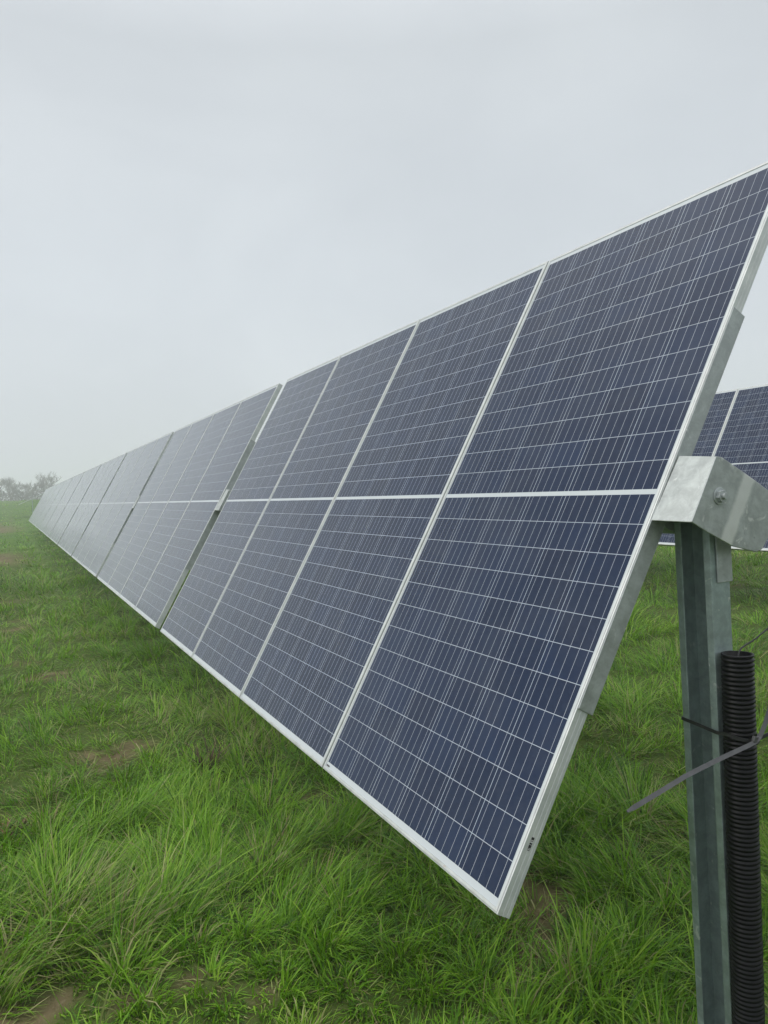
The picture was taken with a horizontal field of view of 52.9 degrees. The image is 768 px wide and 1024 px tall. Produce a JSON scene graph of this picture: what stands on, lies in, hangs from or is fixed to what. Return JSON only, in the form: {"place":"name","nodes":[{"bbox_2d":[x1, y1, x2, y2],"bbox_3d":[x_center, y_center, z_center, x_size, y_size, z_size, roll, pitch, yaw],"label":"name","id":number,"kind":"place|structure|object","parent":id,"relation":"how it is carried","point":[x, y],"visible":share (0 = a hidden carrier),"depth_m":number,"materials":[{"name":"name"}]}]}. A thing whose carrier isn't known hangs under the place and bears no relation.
{"place":"outdoors","nodes":[
{"label":"outdoors","id":0,"kind":"place"},
{"bbox_2d":[0,498,767,1023],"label":"ground","id":1,"kind":"structure","parent":0,"point":[50,1007],"depth_m":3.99,"materials":[{"name":"green plant"}]},
{"bbox_2d":[0,477,20,500],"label":"bare tree","id":2,"kind":"object","parent":1,"relation":"on","point":[13,488],"visible":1,"depth_m":136.11,"materials":[{"name":"grey plant"}]},
{"bbox_2d":[0,812,31,836],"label":"dock plant","id":3,"kind":"object","parent":1,"relation":"on","point":[24,819],"visible":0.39,"depth_m":3.58,"materials":[{"name":"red plant"}]},
{"bbox_2d":[0,483,44,500],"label":"hedge","id":4,"kind":"object","parent":1,"relation":"on","point":[4,495],"visible":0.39,"depth_m":142.83,"materials":[{"name":"grey plant"}]},
{"bbox_2d":[19,481,35,494],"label":"bare tree","id":5,"kind":"object","parent":1,"relation":"on","point":[25,487],"visible":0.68,"depth_m":150.17,"materials":[{"name":"grey plant"}]},
{"bbox_2d":[34,471,61,492],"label":"bare tree","id":6,"kind":"object","parent":1,"relation":"on","point":[42,485],"visible":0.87,"depth_m":141.67,"materials":[{"name":"grey plant"}]},
{"bbox_2d":[174,729,236,772],"bbox_3d":[-0.977,1.320,4.219,0.417,0.251,0.346,-3,1,-26],"label":"grass tuft","id":7,"kind":"object","parent":1,"relation":"on","point":[210,757],"visible":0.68,"depth_m":4.27,"materials":[{"name":"green plant"}]},
{"bbox_2d":[674,522,732,1023],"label":"support post","id":8,"kind":"object","parent":1,"relation":"on","point":[704,576],"visible":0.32,"depth_m":1.88,"materials":[{"name":"metal"}]},
{"bbox_2d":[652,456,767,551],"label":"bearing cover","id":9,"kind":"object","parent":8,"relation":"attached to","point":[723,499],"visible":1,"depth_m":1.74,"materials":[{"name":"metal"}]},
{"bbox_2d":[681,716,767,745],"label":"cable tie","id":10,"kind":"object","parent":8,"relation":"attached to","point":[765,735],"visible":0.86,"depth_m":1.77,"materials":[{"name":"plastic"}]},
{"bbox_2d":[721,651,764,1023],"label":"conduit pipe","id":11,"kind":"object","parent":8,"relation":"attached to","point":[743,850],"visible":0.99,"depth_m":1.74,"materials":[{"name":"black plastic"}]},
{"bbox_2d":[626,707,767,812],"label":"cable tie","id":12,"kind":"object","parent":11,"relation":"attached to","point":[755,740],"visible":1,"depth_m":1.61,"materials":[{"name":"grey plastic"}]},
{"bbox_2d":[737,627,767,655],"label":"cable","id":13,"kind":"object","parent":11,"relation":"attached to","point":[759,635],"visible":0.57,"depth_m":1.80,"materials":[{"name":"black rubber"}]},
{"bbox_2d":[0,0,767,500],"label":"sky","id":14,"kind":"structure","parent":0,"point":[206,206],"materials":[{"name":"grey"}]},
{"bbox_3d":[-1.054,0.746,5.673,0.064,1.605,0.109,-4,2,-26],"label":"support post","id":15,"kind":"object","parent":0,"visible":0},
{"bbox_2d":[215,489,230,510],"bbox_3d":[-1.070,-0.040,5.611,0.238,0.184,0.138,30,-12,-23],"label":"bearing cover","id":16,"kind":"object","parent":15,"relation":"attached to","point":[221,503],"visible":0.27,"depth_m":5.53,"materials":[{"name":"silver plastic"}]},
{"bbox_2d":[662,521,673,533],"bbox_3d":[-9.436,-0.182,22.848,0.110,0.487,46.591,-3,1,-26],"label":"torque tube","id":17,"kind":"object","parent":15,"relation":"on","point":[669,528],"visible":0.08,"depth_m":1.87,"materials":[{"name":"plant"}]},
{"bbox_2d":[32,486,52,523],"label":"solar panel","id":18,"kind":"object","parent":17,"relation":"attached to","point":[41,506],"visible":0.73,"depth_m":36.65,"materials":[{"name":"grey glass"}]},
{"bbox_2d":[33,486,54,524],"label":"solar panel","id":19,"kind":"object","parent":17,"relation":"attached to","point":[43,505],"visible":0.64,"depth_m":34.70,"materials":[{"name":"grey glass"}]},
{"bbox_2d":[33,485,54,522],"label":"solar panel","id":20,"kind":"object","parent":17,"relation":"attached to","point":[44,503],"visible":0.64,"depth_m":35.59,"materials":[{"name":"grey glass"}]},
{"bbox_2d":[34,484,56,524],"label":"solar panel","id":21,"kind":"object","parent":17,"relation":"attached to","point":[45,504],"visible":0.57,"depth_m":33.79,"materials":[{"name":"grey glass"}]},
{"bbox_2d":[34,484,57,525],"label":"solar panel","id":22,"kind":"object","parent":17,"relation":"attached to","point":[46,504],"visible":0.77,"depth_m":32.82,"materials":[{"name":"grey glass"}]},
{"bbox_2d":[35,483,59,525],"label":"solar panel","id":23,"kind":"object","parent":17,"relation":"attached to","point":[47,504],"visible":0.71,"depth_m":31.79,"materials":[{"name":"grey glass"}]},
{"bbox_2d":[36,483,60,526],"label":"solar panel","id":24,"kind":"object","parent":17,"relation":"attached to","point":[48,505],"visible":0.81,"depth_m":30.84,"materials":[{"name":"grey glass"}]},
{"bbox_2d":[37,482,62,526],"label":"solar panel","id":25,"kind":"object","parent":17,"relation":"attached to","point":[49,504],"visible":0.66,"depth_m":29.94,"materials":[{"name":"grey glass"}]},
{"bbox_2d":[37,481,64,527],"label":"solar panel","id":26,"kind":"object","parent":17,"relation":"attached to","point":[50,504],"visible":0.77,"depth_m":29.00,"materials":[{"name":"grey glass"}]},
{"bbox_2d":[38,480,65,528],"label":"solar panel","id":27,"kind":"object","parent":17,"relation":"attached to","point":[52,504],"visible":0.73,"depth_m":27.97,"materials":[{"name":"grey glass"}]},
{"bbox_2d":[39,479,67,529],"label":"solar panel","id":28,"kind":"object","parent":17,"relation":"attached to","point":[53,504],"visible":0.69,"depth_m":27.06,"materials":[{"name":"grey glass"}]},
{"bbox_2d":[40,478,70,530],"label":"solar panel","id":29,"kind":"object","parent":17,"relation":"attached to","point":[55,504],"visible":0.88,"depth_m":26.15,"materials":[{"name":"grey glass"}]},
{"bbox_2d":[42,477,72,531],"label":"solar panel","id":30,"kind":"object","parent":17,"relation":"attached to","point":[57,504],"visible":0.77,"depth_m":25.14,"materials":[{"name":"grey glass"}]},
{"bbox_2d":[43,476,74,532],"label":"solar panel","id":31,"kind":"object","parent":17,"relation":"attached to","point":[59,504],"visible":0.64,"depth_m":24.12,"materials":[{"name":"grey glass"}]},
{"bbox_2d":[44,474,78,533],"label":"solar panel","id":32,"kind":"object","parent":17,"relation":"attached to","point":[61,504],"visible":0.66,"depth_m":23.20,"materials":[{"name":"grey glass"}]},
{"bbox_2d":[45,473,80,535],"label":"solar panel","id":33,"kind":"object","parent":17,"relation":"attached to","point":[62,505],"visible":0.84,"depth_m":22.30,"materials":[{"name":"grey glass"}]},
{"bbox_2d":[47,472,84,536],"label":"solar panel","id":34,"kind":"object","parent":17,"relation":"attached to","point":[63,507],"visible":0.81,"depth_m":21.32,"materials":[{"name":"grey glass"}]},
{"bbox_2d":[49,470,87,538],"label":"solar panel","id":35,"kind":"object","parent":17,"relation":"attached to","point":[67,505],"visible":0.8,"depth_m":20.28,"materials":[{"name":"grey glass"}]},
{"bbox_2d":[51,468,91,539],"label":"solar panel","id":36,"kind":"object","parent":17,"relation":"attached to","point":[70,505],"visible":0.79,"depth_m":19.37,"materials":[{"name":"grey glass"}]},
{"bbox_2d":[52,467,95,541],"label":"solar panel","id":37,"kind":"object","parent":17,"relation":"attached to","point":[73,505],"visible":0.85,"depth_m":18.46,"materials":[{"name":"grey glass"}]},
{"bbox_2d":[55,464,100,544],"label":"solar panel","id":38,"kind":"object","parent":17,"relation":"attached to","point":[61,533],"visible":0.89,"depth_m":17.49,"materials":[{"name":"grey glass"}]},
{"bbox_2d":[58,462,105,546],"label":"solar panel","id":39,"kind":"object","parent":17,"relation":"attached to","point":[81,504],"visible":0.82,"depth_m":16.45,"materials":[{"name":"grey glass"}]},
{"bbox_2d":[60,459,111,548],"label":"solar panel","id":40,"kind":"object","parent":17,"relation":"attached to","point":[83,508],"visible":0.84,"depth_m":15.54,"materials":[{"name":"grey glass"}]},
{"bbox_2d":[63,456,118,551],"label":"solar panel","id":41,"kind":"object","parent":17,"relation":"attached to","point":[89,505],"visible":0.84,"depth_m":14.62,"materials":[{"name":"grey glass"}]},
{"bbox_2d":[67,453,126,555],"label":"solar panel","id":42,"kind":"object","parent":17,"relation":"attached to","point":[80,533],"visible":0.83,"depth_m":13.66,"materials":[{"name":"grey glass"}]},
{"bbox_2d":[84,477,113,531],"bbox_3d":[-4.896,-0.125,13.292,0.044,1.054,0.034,30,-12,-23],"label":"mounting rail","id":43,"kind":"object","parent":17,"relation":"attached to","point":[98,504],"visible":0.23,"depth_m":13.25,"materials":[{"name":"metal"}]},
{"bbox_2d":[71,448,135,559],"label":"solar panel","id":44,"kind":"object","parent":17,"relation":"attached to","point":[101,507],"visible":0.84,"depth_m":12.62,"materials":[{"name":"grey glass"}]},
{"bbox_2d":[76,443,146,564],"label":"solar panel","id":45,"kind":"object","parent":17,"relation":"attached to","point":[109,506],"visible":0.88,"depth_m":11.71,"materials":[{"name":"grey glass"}]},
{"bbox_2d":[82,438,157,569],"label":"solar panel","id":46,"kind":"object","parent":17,"relation":"attached to","point":[116,508],"visible":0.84,"depth_m":10.79,"materials":[{"name":"grey glass"}]},
{"bbox_2d":[88,432,173,576],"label":"solar panel","id":47,"kind":"object","parent":17,"relation":"attached to","point":[108,543],"visible":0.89,"depth_m":9.82,"materials":[{"name":"grey glass"}]},
{"bbox_2d":[114,466,155,542],"bbox_3d":[-3.045,-0.092,9.469,0.044,1.054,0.034,30,-12,-23],"label":"mounting rail","id":48,"kind":"object","parent":17,"relation":"attached to","point":[132,509],"visible":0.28,"depth_m":9.43,"materials":[{"name":"metal"}]},
{"bbox_2d":[97,423,192,585],"bbox_3d":[-2.732,-0.101,8.821,0.036,2.000,1.003,30,-12,-23],"label":"solar panel","id":49,"kind":"object","parent":17,"relation":"attached to","point":[140,509],"visible":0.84,"depth_m":8.78,"materials":[{"name":"blue glass"}]},
{"bbox_2d":[107,412,214,595],"bbox_3d":[-2.290,-0.094,7.910,0.036,2.000,1.003,30,-12,-23],"label":"solar panel","id":50,"kind":"object","parent":17,"relation":"attached to","point":[152,516],"visible":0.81,"depth_m":7.86,"materials":[{"name":"blue glass"}]},
{"bbox_2d":[119,400,242,608],"bbox_3d":[-1.849,-0.086,6.998,0.036,2.000,1.003,30,-12,-23],"label":"solar panel","id":51,"kind":"object","parent":17,"relation":"attached to","point":[142,572],"visible":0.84,"depth_m":6.95,"materials":[{"name":"blue glass"}]},
{"bbox_2d":[134,383,282,628],"bbox_3d":[-1.407,-0.078,6.086,0.036,2.000,1.003,30,-12,-23],"label":"solar panel","id":52,"kind":"object","parent":17,"relation":"attached to","point":[160,592],"visible":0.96,"depth_m":5.99,"materials":[{"name":"blue glass"}]},
{"bbox_2d":[185,440,255,569],"bbox_3d":[-1.194,-0.059,5.647,0.044,1.054,0.034,30,-12,-23],"label":"mounting rail","id":53,"kind":"object","parent":17,"relation":"attached to","point":[216,513],"visible":0.91,"depth_m":5.61,"materials":[{"name":"metal"}]},
{"bbox_2d":[160,355,340,656],"bbox_3d":[-0.881,-0.069,4.999,0.036,2.000,1.003,30,-12,-23],"label":"solar panel","id":54,"kind":"object","parent":17,"relation":"attached to","point":[187,620],"visible":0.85,"depth_m":4.92,"materials":[{"name":"blue glass"}]},
{"bbox_2d":[192,319,419,697],"bbox_3d":[-0.440,-0.061,4.087,0.036,2.000,1.003,30,-12,-23],"label":"solar panel","id":55,"kind":"object","parent":17,"relation":"attached to","point":[239,627],"visible":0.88,"depth_m":4.00,"materials":[{"name":"blue glass"}]},
{"bbox_2d":[240,261,548,766],"bbox_3d":[0.002,-0.053,3.175,0.036,2.000,1.003,30,-12,-23],"label":"solar panel","id":56,"kind":"object","parent":17,"relation":"attached to","point":[310,668],"visible":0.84,"depth_m":3.06,"materials":[{"name":"blue glass"}]},
{"bbox_2d":[578,307,744,714],"bbox_3d":[0.656,-0.026,1.824,0.044,1.054,0.034,30,-12,-23],"label":"mounting rail","id":57,"kind":"object","parent":17,"relation":"attached to","point":[616,631],"visible":0.82,"depth_m":1.79,"materials":[{"name":"metal"}]},
{"bbox_2d":[323,161,767,918],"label":"solar panel","id":58,"kind":"object","parent":57,"relation":"attached to","point":[457,739],"visible":0.95,"depth_m":2.11,"materials":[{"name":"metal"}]},
{"bbox_3d":[2.775,-0.493,10.676,0.110,0.177,8.368,-3,1,-26],"label":"torque tube","id":59,"kind":"object","parent":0,"visible":0},
{"bbox_2d":[658,389,737,545],"bbox_3d":[3.443,-0.520,9.117,0.036,2.000,1.003,30,-12,-23],"label":"solar panel","id":60,"kind":"object","parent":59,"relation":"attached to","point":[714,424],"visible":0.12,"depth_m":8.88,"materials":[{"name":"blue glass"}]},
{"bbox_2d":[714,384,767,551],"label":"solar panel","id":61,"kind":"object","parent":59,"relation":"attached to","point":[742,445],"visible":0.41,"depth_m":8.43,"materials":[{"name":"blue glass"}]},
{"bbox_2d":[761,538,767,551],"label":"solar panel","id":62,"kind":"object","parent":59,"relation":"attached to","point":[764,548],"visible":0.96,"depth_m":7.52,"materials":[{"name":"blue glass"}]}
]}

